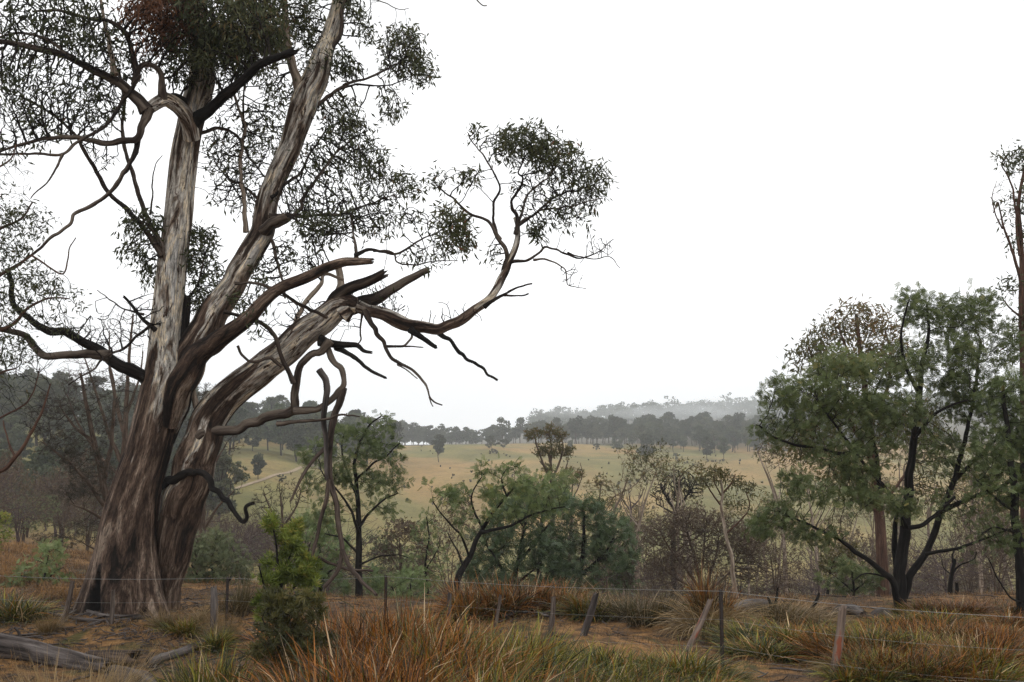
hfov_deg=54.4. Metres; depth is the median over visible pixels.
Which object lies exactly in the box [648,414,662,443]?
gum tree
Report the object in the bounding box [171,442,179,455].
forest tree
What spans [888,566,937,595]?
thicket shrub
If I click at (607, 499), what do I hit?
tea tree
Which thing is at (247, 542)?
thicket shrub
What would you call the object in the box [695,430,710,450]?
gum tree
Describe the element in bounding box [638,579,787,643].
sedge tussock
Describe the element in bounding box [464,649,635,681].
sedge tussock
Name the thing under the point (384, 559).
thicket shrub
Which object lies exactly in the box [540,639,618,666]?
sedge tussock
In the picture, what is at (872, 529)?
gum tree
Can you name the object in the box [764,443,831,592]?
gum tree
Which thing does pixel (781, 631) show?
sedge tussock
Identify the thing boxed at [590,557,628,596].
thicket shrub
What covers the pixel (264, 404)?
forest tree
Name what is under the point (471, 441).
gum tree
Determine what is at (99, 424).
forest tree
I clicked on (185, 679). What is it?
sedge tussock
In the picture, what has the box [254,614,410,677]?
sedge tussock
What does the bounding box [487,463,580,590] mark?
wattle tree
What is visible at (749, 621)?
sedge tussock
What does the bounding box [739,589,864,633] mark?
sedge tussock
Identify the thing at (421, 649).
sedge tussock
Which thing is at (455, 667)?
sedge tussock
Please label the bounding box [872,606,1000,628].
sedge tussock
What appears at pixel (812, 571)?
thicket shrub
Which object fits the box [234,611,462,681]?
sedge tussock
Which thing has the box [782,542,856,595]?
thicket shrub
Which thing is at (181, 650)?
fallen log
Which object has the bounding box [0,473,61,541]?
thicket shrub
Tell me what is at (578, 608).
sedge tussock
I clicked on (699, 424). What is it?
gum tree
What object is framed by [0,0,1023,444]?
sky
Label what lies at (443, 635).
sedge tussock
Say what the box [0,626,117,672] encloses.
fallen log
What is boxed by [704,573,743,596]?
thicket shrub
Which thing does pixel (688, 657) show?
sedge tussock
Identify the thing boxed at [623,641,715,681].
sedge tussock
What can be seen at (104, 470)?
tea tree
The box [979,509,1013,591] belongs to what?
gum tree
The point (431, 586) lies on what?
thicket shrub
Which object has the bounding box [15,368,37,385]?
forest tree
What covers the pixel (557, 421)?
gum tree
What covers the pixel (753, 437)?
gum tree
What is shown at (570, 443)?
paddock tree
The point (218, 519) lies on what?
thicket shrub
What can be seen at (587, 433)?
gum tree
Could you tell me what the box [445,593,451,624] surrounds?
fence post
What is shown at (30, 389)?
forest tree
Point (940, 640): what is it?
sedge tussock
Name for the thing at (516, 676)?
sedge tussock
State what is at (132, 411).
forest tree
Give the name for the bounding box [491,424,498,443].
gum tree
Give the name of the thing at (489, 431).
gum tree
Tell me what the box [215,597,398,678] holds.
sedge tussock
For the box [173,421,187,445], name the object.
forest tree
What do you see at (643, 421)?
gum tree
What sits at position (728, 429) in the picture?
gum tree
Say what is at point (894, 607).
sedge tussock
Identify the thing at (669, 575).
thicket shrub
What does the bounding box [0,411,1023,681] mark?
ground
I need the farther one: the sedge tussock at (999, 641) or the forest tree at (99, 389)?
the forest tree at (99, 389)
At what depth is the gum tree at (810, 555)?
61.31 m
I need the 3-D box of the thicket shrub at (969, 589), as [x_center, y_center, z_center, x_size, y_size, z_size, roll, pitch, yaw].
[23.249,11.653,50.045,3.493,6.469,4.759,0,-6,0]
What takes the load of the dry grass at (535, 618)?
on the ground at (456, 457)
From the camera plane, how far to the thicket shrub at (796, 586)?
60.41 m
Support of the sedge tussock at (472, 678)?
on the ground at (456, 457)
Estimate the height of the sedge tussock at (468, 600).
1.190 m
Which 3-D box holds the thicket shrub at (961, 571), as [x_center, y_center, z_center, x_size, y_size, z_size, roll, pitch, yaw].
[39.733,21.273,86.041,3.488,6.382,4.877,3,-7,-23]
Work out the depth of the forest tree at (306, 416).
290.79 m
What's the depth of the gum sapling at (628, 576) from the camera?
23.51 m
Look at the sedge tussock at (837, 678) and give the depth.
13.45 m
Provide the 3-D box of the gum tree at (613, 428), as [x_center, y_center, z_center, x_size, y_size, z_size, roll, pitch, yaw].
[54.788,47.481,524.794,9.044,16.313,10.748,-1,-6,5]
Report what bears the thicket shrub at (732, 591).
on the ground at (456, 457)
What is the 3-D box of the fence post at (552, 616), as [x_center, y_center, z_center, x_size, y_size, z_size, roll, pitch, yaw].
[0.645,4.744,16.652,0.188,0.969,0.105,0,-6,0]
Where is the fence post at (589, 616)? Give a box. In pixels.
[580,592,598,635]
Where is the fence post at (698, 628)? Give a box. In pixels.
[686,598,712,651]
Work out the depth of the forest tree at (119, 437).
150.87 m
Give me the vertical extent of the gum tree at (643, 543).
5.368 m
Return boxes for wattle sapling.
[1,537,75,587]
[399,505,451,597]
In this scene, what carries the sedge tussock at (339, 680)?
on the ground at (456, 457)
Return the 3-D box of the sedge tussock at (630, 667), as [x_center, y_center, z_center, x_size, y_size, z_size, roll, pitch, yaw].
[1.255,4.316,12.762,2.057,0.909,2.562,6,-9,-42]
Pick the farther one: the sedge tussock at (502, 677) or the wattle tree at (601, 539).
the wattle tree at (601, 539)
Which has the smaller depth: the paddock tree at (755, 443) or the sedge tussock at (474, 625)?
the sedge tussock at (474, 625)
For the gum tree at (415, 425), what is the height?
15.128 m
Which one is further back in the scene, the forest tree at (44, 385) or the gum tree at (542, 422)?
the gum tree at (542, 422)
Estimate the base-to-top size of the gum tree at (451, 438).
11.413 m
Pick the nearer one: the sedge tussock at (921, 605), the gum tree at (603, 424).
the sedge tussock at (921, 605)
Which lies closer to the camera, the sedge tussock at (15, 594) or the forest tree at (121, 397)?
the sedge tussock at (15, 594)
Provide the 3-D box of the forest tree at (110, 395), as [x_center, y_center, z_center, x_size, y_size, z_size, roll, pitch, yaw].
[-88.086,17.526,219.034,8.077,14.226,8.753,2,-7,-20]
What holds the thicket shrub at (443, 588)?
on the ground at (456, 457)
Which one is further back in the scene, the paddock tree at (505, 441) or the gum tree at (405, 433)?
the gum tree at (405, 433)
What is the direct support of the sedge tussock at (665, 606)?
on the ground at (456, 457)
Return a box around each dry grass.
[0,539,92,604]
[0,551,1023,681]
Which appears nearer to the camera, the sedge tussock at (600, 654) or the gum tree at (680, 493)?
the sedge tussock at (600, 654)
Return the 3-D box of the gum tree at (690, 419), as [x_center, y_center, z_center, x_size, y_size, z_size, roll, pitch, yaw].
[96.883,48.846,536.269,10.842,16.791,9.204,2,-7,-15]
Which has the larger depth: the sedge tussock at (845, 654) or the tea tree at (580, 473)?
the tea tree at (580, 473)
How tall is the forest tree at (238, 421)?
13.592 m
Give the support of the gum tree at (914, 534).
on the ground at (456, 457)
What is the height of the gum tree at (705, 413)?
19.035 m
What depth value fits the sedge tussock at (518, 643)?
13.02 m
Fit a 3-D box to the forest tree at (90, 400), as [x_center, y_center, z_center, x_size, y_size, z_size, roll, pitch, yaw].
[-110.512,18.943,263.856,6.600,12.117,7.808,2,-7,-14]
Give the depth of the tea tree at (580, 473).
61.32 m
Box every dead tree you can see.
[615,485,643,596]
[941,544,976,594]
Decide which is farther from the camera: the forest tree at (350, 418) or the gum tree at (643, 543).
the forest tree at (350, 418)
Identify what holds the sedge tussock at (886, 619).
on the ground at (456, 457)
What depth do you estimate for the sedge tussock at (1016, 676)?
13.20 m
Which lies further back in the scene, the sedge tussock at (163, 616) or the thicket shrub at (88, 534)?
the thicket shrub at (88, 534)
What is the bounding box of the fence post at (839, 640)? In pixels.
[829,605,846,673]
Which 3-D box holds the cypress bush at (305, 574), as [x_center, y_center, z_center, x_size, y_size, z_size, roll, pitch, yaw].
[-2.920,3.390,12.936,1.002,2.470,0.790,0,-6,0]
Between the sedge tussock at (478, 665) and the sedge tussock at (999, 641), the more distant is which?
the sedge tussock at (999, 641)
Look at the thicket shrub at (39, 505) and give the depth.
91.31 m
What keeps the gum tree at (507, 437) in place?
on the ground at (456, 457)
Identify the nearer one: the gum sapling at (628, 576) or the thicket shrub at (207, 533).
the gum sapling at (628, 576)
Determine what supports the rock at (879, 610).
on the ground at (456, 457)
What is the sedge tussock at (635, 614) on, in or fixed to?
on the ground at (456, 457)
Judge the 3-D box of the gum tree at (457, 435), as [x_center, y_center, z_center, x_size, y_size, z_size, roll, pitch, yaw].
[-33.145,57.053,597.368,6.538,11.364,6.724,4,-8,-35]
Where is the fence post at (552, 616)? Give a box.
[547,596,555,640]
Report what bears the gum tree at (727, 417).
on the ground at (456, 457)
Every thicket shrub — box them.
[0,442,23,509]
[0,458,32,526]
[0,467,58,543]
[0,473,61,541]
[0,475,66,537]
[18,483,67,530]
[26,473,92,531]
[27,480,85,534]
[31,452,98,543]
[51,496,100,531]
[53,471,99,534]
[59,447,113,552]
[84,468,170,537]
[190,512,259,569]
[192,520,217,564]
[197,501,220,548]
[207,506,274,578]
[207,520,259,567]
[209,510,237,532]
[212,516,271,577]
[231,533,293,579]
[240,523,295,572]
[244,503,322,569]
[248,520,272,563]
[262,517,316,588]
[305,513,389,594]
[310,526,364,595]
[315,537,422,597]
[332,526,437,598]
[401,495,507,595]
[404,564,459,598]
[418,577,464,595]
[460,568,510,595]
[524,553,593,595]
[549,514,685,598]
[577,549,613,593]
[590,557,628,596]
[628,553,698,598]
[640,547,684,597]
[640,547,686,598]
[668,557,748,598]
[701,534,801,597]
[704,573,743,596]
[710,583,762,596]
[728,499,807,596]
[736,578,765,597]
[760,573,806,597]
[769,574,816,597]
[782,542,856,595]
[789,558,861,597]
[803,562,825,591]
[815,514,875,596]
[832,530,943,595]
[860,570,910,596]
[867,541,977,595]
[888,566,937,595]
[897,519,986,594]
[913,558,1000,594]
[913,568,941,594]
[936,509,1014,594]
[950,553,988,592]
[955,484,1019,593]
[960,540,1015,593]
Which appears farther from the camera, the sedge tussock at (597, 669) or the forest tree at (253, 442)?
the forest tree at (253, 442)
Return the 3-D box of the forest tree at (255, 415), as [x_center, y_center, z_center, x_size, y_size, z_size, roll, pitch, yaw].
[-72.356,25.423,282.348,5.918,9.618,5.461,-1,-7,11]
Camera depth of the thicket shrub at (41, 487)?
63.58 m
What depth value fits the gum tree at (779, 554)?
60.47 m
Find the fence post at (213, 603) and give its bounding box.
[210,585,217,626]
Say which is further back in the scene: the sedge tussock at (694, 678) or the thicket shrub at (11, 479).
the thicket shrub at (11, 479)
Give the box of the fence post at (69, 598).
[61,580,74,621]
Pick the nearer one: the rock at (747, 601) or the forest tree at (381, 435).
the rock at (747, 601)
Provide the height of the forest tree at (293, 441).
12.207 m
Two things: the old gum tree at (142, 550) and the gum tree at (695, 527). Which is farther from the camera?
the gum tree at (695, 527)
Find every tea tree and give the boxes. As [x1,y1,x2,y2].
[0,510,15,550]
[23,363,138,552]
[51,301,144,472]
[184,382,247,573]
[249,471,312,587]
[371,516,432,595]
[523,421,575,590]
[561,463,587,592]
[586,477,617,593]
[638,500,765,592]
[649,469,702,598]
[813,538,859,594]
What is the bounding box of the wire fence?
[1,575,1023,681]
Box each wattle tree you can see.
[294,409,414,597]
[417,452,576,593]
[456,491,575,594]
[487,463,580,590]
[531,484,644,595]
[740,277,1023,606]
[958,359,1023,613]
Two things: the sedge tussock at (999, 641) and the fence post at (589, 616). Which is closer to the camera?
the sedge tussock at (999, 641)
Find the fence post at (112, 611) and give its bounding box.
[109,590,114,623]
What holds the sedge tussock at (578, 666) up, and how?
on the ground at (456, 457)
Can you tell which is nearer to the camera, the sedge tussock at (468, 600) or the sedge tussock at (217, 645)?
the sedge tussock at (217, 645)
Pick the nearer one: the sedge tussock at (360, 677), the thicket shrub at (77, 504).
the sedge tussock at (360, 677)
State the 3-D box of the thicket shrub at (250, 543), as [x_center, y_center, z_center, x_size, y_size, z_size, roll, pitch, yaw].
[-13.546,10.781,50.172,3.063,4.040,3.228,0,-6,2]
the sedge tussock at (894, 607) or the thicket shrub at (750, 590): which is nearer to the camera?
the sedge tussock at (894, 607)
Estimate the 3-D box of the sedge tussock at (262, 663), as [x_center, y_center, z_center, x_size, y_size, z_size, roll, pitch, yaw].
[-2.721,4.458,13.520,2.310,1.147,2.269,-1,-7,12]
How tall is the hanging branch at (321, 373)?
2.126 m
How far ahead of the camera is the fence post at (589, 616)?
17.10 m
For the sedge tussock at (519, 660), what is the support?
on the ground at (456, 457)
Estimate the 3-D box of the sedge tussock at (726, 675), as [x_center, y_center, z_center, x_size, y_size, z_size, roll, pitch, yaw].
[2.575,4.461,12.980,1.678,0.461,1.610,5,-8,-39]
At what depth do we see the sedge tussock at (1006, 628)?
16.16 m
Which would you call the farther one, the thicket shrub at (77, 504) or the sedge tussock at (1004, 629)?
the thicket shrub at (77, 504)
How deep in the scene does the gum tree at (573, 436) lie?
549.21 m
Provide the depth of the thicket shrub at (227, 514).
106.88 m
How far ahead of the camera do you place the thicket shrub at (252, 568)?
65.71 m
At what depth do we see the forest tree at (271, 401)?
348.57 m
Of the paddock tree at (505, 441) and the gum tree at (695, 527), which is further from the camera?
the paddock tree at (505, 441)
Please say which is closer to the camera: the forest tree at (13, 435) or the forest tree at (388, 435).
the forest tree at (13, 435)
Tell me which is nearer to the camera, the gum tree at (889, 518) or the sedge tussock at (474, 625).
the sedge tussock at (474, 625)
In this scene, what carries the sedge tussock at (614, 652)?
on the ground at (456, 457)
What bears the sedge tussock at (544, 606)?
on the ground at (456, 457)
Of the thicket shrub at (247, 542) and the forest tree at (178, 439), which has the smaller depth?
the thicket shrub at (247, 542)
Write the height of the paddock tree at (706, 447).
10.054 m
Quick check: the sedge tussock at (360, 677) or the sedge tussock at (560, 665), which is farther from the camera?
the sedge tussock at (560, 665)
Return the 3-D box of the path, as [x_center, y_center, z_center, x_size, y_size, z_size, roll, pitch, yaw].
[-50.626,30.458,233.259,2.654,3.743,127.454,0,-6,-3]
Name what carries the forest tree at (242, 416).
on the ground at (456, 457)
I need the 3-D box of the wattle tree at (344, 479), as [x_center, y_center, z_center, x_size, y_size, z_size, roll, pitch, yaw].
[-4.123,4.342,26.243,3.082,5.118,2.662,0,-6,0]
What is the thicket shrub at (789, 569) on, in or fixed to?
on the ground at (456, 457)
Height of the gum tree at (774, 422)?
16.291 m
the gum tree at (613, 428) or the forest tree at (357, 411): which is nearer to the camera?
the forest tree at (357, 411)
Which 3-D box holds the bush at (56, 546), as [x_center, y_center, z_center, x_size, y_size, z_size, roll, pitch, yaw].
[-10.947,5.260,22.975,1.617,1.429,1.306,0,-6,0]
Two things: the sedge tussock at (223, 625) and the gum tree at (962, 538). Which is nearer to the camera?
the sedge tussock at (223, 625)
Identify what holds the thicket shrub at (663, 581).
on the ground at (456, 457)
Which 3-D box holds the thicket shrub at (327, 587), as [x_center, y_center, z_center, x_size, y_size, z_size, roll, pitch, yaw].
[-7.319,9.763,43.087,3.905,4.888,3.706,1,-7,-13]
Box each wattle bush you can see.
[183,523,254,585]
[282,507,390,597]
[379,562,439,599]
[813,553,886,596]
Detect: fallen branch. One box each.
[44,612,149,622]
[69,609,140,617]
[502,610,561,617]
[767,587,778,608]
[802,593,831,615]
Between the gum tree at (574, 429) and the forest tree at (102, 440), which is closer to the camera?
the forest tree at (102, 440)
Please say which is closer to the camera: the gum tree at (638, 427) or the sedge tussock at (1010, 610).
the sedge tussock at (1010, 610)
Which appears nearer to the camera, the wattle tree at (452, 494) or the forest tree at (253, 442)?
the wattle tree at (452, 494)
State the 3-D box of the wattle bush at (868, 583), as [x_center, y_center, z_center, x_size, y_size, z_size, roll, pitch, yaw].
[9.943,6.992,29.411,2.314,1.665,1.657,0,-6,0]
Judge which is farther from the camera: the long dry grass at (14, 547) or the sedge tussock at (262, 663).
the long dry grass at (14, 547)
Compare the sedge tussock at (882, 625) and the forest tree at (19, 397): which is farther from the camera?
the forest tree at (19, 397)
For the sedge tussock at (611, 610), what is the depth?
19.01 m
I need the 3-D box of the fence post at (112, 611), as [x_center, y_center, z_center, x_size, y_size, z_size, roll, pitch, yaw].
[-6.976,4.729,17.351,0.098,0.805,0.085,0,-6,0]
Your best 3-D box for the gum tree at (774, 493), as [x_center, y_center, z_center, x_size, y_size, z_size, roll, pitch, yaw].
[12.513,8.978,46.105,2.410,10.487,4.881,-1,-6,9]
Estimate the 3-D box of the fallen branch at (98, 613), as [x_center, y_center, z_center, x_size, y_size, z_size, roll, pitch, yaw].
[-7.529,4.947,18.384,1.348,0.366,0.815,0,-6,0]
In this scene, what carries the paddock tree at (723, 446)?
on the ground at (456, 457)
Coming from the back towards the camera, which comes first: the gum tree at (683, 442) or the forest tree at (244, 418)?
the gum tree at (683, 442)
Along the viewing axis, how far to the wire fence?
14.36 m
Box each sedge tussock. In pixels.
[0,585,36,605]
[0,589,73,627]
[0,627,187,681]
[17,607,82,638]
[135,600,201,628]
[138,644,269,681]
[146,614,212,639]
[155,639,281,681]
[174,600,233,623]
[175,626,242,657]
[178,599,260,641]
[189,568,277,616]
[208,666,346,681]
[211,612,517,681]
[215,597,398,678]
[221,627,497,681]
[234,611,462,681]
[240,655,281,677]
[241,605,424,678]
[245,635,369,681]
[247,638,368,681]
[252,614,476,681]
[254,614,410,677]
[255,643,394,681]
[280,602,448,666]
[287,582,528,666]
[291,633,465,681]
[292,602,540,681]
[292,622,434,659]
[294,644,476,681]
[300,587,394,650]
[332,637,492,681]
[333,587,477,653]
[336,587,469,651]
[344,618,536,681]
[349,641,542,681]
[352,609,578,681]
[359,600,543,681]
[361,604,532,656]
[365,607,521,667]
[381,639,533,681]
[383,658,565,681]
[391,613,603,681]
[394,660,547,681]
[402,644,569,681]
[408,650,590,681]
[413,572,509,624]
[415,667,535,681]
[417,601,538,651]
[430,607,590,663]
[430,648,559,681]
[437,628,645,681]
[443,565,554,620]
[459,664,567,681]
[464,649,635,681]
[476,573,584,616]
[483,617,614,679]
[490,617,595,669]
[494,624,601,672]
[502,645,603,680]
[504,653,649,681]
[505,574,611,616]
[521,648,606,681]
[526,647,652,681]
[530,639,703,681]
[534,585,624,623]
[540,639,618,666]
[555,577,694,629]
[555,662,667,681]
[558,635,648,671]
[563,640,677,672]
[569,656,669,681]
[573,589,645,621]
[594,668,686,681]
[600,656,699,681]
[620,635,776,681]
[621,653,735,681]
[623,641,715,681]
[633,585,714,627]
[634,658,759,681]
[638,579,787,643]
[666,665,752,681]
[677,555,744,620]
[682,614,798,648]
[702,657,771,681]
[703,615,779,632]
[703,628,815,665]
[730,610,861,658]
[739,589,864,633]
[744,593,809,628]
[745,601,866,630]
[762,619,894,666]
[776,617,868,652]
[795,642,900,676]
[802,636,903,673]
[802,647,942,681]
[808,615,932,653]
[813,630,963,679]
[823,641,977,681]
[845,623,937,653]
[846,614,917,630]
[846,617,910,639]
[849,609,959,630]
[852,639,997,681]
[855,615,955,639]
[861,622,973,653]
[870,650,1009,681]
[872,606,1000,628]
[877,612,994,643]
[880,640,987,675]
[884,605,994,627]
[885,600,944,614]
[885,647,1023,681]
[886,637,1007,681]
[887,594,964,616]
[900,616,1023,651]
[906,595,993,618]
[907,630,977,651]
[917,621,1021,654]
[917,629,1023,677]
[923,622,1023,646]
[930,595,1023,619]
[930,633,1023,677]
[933,608,997,624]
[936,596,1016,617]
[947,615,1023,662]
[957,617,1023,645]
[960,610,1023,633]
[962,606,1023,627]
[963,597,1023,616]
[974,619,1023,641]
[975,614,1023,624]
[994,600,1023,615]
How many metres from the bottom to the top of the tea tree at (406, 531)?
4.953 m
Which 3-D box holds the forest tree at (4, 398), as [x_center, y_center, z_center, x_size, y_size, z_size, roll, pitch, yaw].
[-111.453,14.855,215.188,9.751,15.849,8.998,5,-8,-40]
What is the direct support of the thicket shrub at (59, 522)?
on the ground at (456, 457)
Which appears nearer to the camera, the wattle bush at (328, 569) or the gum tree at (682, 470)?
the wattle bush at (328, 569)
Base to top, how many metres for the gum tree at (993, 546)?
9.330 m
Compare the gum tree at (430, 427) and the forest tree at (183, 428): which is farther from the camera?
the gum tree at (430, 427)
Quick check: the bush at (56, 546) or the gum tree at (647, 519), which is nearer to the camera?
the bush at (56, 546)
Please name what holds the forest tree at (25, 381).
on the ground at (456, 457)
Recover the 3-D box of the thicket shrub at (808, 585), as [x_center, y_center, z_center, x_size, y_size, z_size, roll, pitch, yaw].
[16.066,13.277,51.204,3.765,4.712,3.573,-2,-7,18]
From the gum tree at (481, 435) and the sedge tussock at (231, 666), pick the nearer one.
the sedge tussock at (231, 666)
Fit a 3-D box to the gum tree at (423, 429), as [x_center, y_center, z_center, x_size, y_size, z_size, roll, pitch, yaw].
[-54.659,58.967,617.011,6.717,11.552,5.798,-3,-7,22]
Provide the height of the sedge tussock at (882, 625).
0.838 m
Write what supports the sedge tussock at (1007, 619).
on the ground at (456, 457)
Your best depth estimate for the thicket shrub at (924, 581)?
77.61 m
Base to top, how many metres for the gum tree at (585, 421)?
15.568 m
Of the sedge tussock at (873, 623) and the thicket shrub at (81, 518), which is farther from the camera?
the thicket shrub at (81, 518)
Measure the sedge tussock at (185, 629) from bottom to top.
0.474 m
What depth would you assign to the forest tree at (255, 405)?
326.58 m
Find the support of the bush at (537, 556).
on the ground at (456, 457)
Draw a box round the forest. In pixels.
[524,391,1019,426]
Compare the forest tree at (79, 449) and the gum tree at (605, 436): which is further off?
the gum tree at (605, 436)
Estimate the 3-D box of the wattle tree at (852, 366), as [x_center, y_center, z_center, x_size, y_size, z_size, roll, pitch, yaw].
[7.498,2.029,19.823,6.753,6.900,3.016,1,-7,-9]
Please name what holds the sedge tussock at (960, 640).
on the ground at (456, 457)
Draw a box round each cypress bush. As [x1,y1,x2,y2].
[242,582,340,676]
[248,507,324,655]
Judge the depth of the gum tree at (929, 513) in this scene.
52.15 m
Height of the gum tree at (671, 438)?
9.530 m
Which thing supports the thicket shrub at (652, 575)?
on the ground at (456, 457)
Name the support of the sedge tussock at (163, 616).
on the ground at (456, 457)
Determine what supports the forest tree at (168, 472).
on the ground at (456, 457)
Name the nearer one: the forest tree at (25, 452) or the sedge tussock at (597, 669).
the sedge tussock at (597, 669)
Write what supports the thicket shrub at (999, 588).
on the ground at (456, 457)
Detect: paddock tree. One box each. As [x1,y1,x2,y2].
[251,452,266,475]
[430,434,446,461]
[485,435,500,448]
[499,439,509,446]
[567,440,572,446]
[593,443,599,449]
[610,435,623,450]
[636,433,654,455]
[701,436,714,459]
[716,436,730,458]
[749,439,763,453]
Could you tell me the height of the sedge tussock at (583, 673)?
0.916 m
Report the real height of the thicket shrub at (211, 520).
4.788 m
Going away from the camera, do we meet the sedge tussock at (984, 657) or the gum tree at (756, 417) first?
the sedge tussock at (984, 657)
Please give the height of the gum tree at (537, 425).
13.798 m
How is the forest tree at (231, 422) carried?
on the ground at (456, 457)
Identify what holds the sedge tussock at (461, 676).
on the ground at (456, 457)
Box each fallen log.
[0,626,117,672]
[86,650,142,666]
[104,665,164,681]
[146,637,210,663]
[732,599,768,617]
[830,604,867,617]
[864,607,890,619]
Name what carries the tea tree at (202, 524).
on the ground at (456, 457)
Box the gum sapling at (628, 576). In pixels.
[614,569,635,596]
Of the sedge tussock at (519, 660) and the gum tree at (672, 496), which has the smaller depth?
the sedge tussock at (519, 660)
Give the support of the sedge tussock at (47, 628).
on the ground at (456, 457)
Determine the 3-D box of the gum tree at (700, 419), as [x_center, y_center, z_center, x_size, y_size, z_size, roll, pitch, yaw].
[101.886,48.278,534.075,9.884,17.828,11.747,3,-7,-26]
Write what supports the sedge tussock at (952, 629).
on the ground at (456, 457)
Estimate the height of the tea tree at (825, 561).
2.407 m
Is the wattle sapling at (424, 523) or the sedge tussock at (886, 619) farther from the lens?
the wattle sapling at (424, 523)
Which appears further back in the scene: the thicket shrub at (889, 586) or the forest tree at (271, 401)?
the forest tree at (271, 401)
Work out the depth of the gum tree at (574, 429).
519.07 m
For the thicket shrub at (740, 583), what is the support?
on the ground at (456, 457)
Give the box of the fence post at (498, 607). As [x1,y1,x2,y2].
[494,594,501,626]
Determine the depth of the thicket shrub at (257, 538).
89.97 m
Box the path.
[235,462,318,488]
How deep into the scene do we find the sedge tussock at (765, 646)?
15.43 m
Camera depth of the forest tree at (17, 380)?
278.51 m
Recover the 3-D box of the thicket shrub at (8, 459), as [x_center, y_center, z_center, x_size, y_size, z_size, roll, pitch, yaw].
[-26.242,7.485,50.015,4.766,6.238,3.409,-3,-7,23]
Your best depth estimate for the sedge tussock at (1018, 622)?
17.12 m
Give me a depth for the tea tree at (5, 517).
33.62 m
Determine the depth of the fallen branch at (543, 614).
19.12 m
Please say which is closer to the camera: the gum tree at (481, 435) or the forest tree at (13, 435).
the forest tree at (13, 435)
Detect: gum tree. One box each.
[0,0,620,618]
[0,144,92,472]
[400,421,410,445]
[408,422,421,444]
[412,427,424,445]
[421,427,425,444]
[423,430,431,442]
[425,425,436,440]
[435,424,446,439]
[445,427,456,443]
[452,427,460,440]
[460,427,470,443]
[461,427,471,443]
[469,429,473,443]
[472,430,478,443]
[478,429,484,441]
[484,426,495,437]
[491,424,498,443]
[495,417,510,439]
[504,432,511,441]
[510,428,520,442]
[511,417,529,442]
[526,422,542,436]
[534,420,545,442]
[550,417,565,442]
[562,424,569,442]
[567,415,584,443]
[570,433,580,443]
[577,418,590,443]
[579,444,649,596]
[581,424,593,438]
[586,415,596,442]
[589,421,598,443]
[589,424,603,442]
[594,416,603,442]
[598,430,607,444]
[600,422,608,443]
[604,414,625,433]
[605,500,658,552]
[607,416,623,444]
[614,428,627,443]
[614,447,669,590]
[620,419,631,443]
[620,499,659,596]
[622,515,655,597]
[624,426,632,443]
[625,430,636,445]
[631,417,649,426]
[632,424,646,445]
[637,438,706,598]
[640,413,652,418]
[642,430,656,449]
[644,422,655,446]
[645,445,708,595]
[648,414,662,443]
[649,452,695,592]
[652,424,670,450]
[655,420,661,445]
[659,415,673,430]
[663,412,678,423]
[666,433,677,451]
[678,435,687,451]
[679,422,692,435]
[681,494,711,586]
[685,417,695,445]
[691,423,709,448]
[691,425,705,450]
[692,415,711,445]
[693,462,765,598]
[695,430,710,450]
[697,411,713,422]
[706,421,723,448]
[709,430,722,452]
[718,490,756,596]
[721,425,741,451]
[722,414,732,425]
[724,419,742,447]
[727,431,741,445]
[730,412,743,427]
[737,491,781,594]
[741,427,754,451]
[748,414,765,422]
[749,434,759,444]
[751,427,799,595]
[754,530,786,595]
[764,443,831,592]
[766,418,784,434]
[769,517,796,593]
[776,292,968,596]
[788,503,831,595]
[825,497,868,577]
[840,496,892,596]
[863,459,931,533]
[865,492,920,532]
[869,497,933,595]
[880,434,935,573]
[891,450,962,594]
[920,423,990,592]
[933,415,943,434]
[945,511,969,589]
[953,468,985,593]
[975,505,999,593]
[978,487,1010,592]
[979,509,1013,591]
[990,139,1023,536]
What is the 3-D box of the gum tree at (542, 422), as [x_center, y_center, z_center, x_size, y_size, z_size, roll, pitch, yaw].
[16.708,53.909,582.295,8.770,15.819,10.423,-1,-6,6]
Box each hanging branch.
[290,387,377,595]
[316,368,330,479]
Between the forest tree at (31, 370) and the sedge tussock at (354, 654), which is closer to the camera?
the sedge tussock at (354, 654)
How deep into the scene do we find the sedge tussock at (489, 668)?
10.74 m
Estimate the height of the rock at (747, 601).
0.570 m
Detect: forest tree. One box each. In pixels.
[0,374,20,420]
[0,395,29,430]
[0,401,14,435]
[0,414,27,450]
[0,427,10,444]
[0,440,15,468]
[8,376,23,389]
[14,377,66,445]
[14,433,34,457]
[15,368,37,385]
[15,372,44,423]
[20,447,62,493]
[22,377,75,444]
[35,435,64,460]
[49,370,72,381]
[58,378,81,425]
[58,441,93,502]
[61,429,80,447]
[62,411,78,431]
[64,400,104,437]
[83,447,117,514]
[84,376,106,398]
[85,436,117,448]
[86,391,104,407]
[97,389,130,439]
[107,392,133,404]
[108,432,128,465]
[116,380,135,392]
[122,392,137,431]
[161,446,175,494]
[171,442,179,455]
[172,437,181,451]
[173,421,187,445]
[206,455,249,528]
[214,450,231,474]
[221,413,237,449]
[223,407,248,453]
[232,410,247,446]
[238,407,248,442]
[241,402,258,416]
[242,428,261,450]
[249,403,261,416]
[250,414,265,445]
[254,408,277,450]
[257,396,280,413]
[257,400,270,410]
[266,402,298,455]
[270,395,289,408]
[282,418,310,461]
[299,400,318,415]
[301,412,320,444]
[302,413,341,468]
[327,411,342,435]
[337,413,354,433]
[339,421,360,453]
[341,412,367,432]
[347,439,364,456]
[348,408,368,416]
[354,416,385,463]
[374,419,388,456]
[382,432,399,461]
[386,420,404,446]
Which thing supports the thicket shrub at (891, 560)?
on the ground at (456, 457)

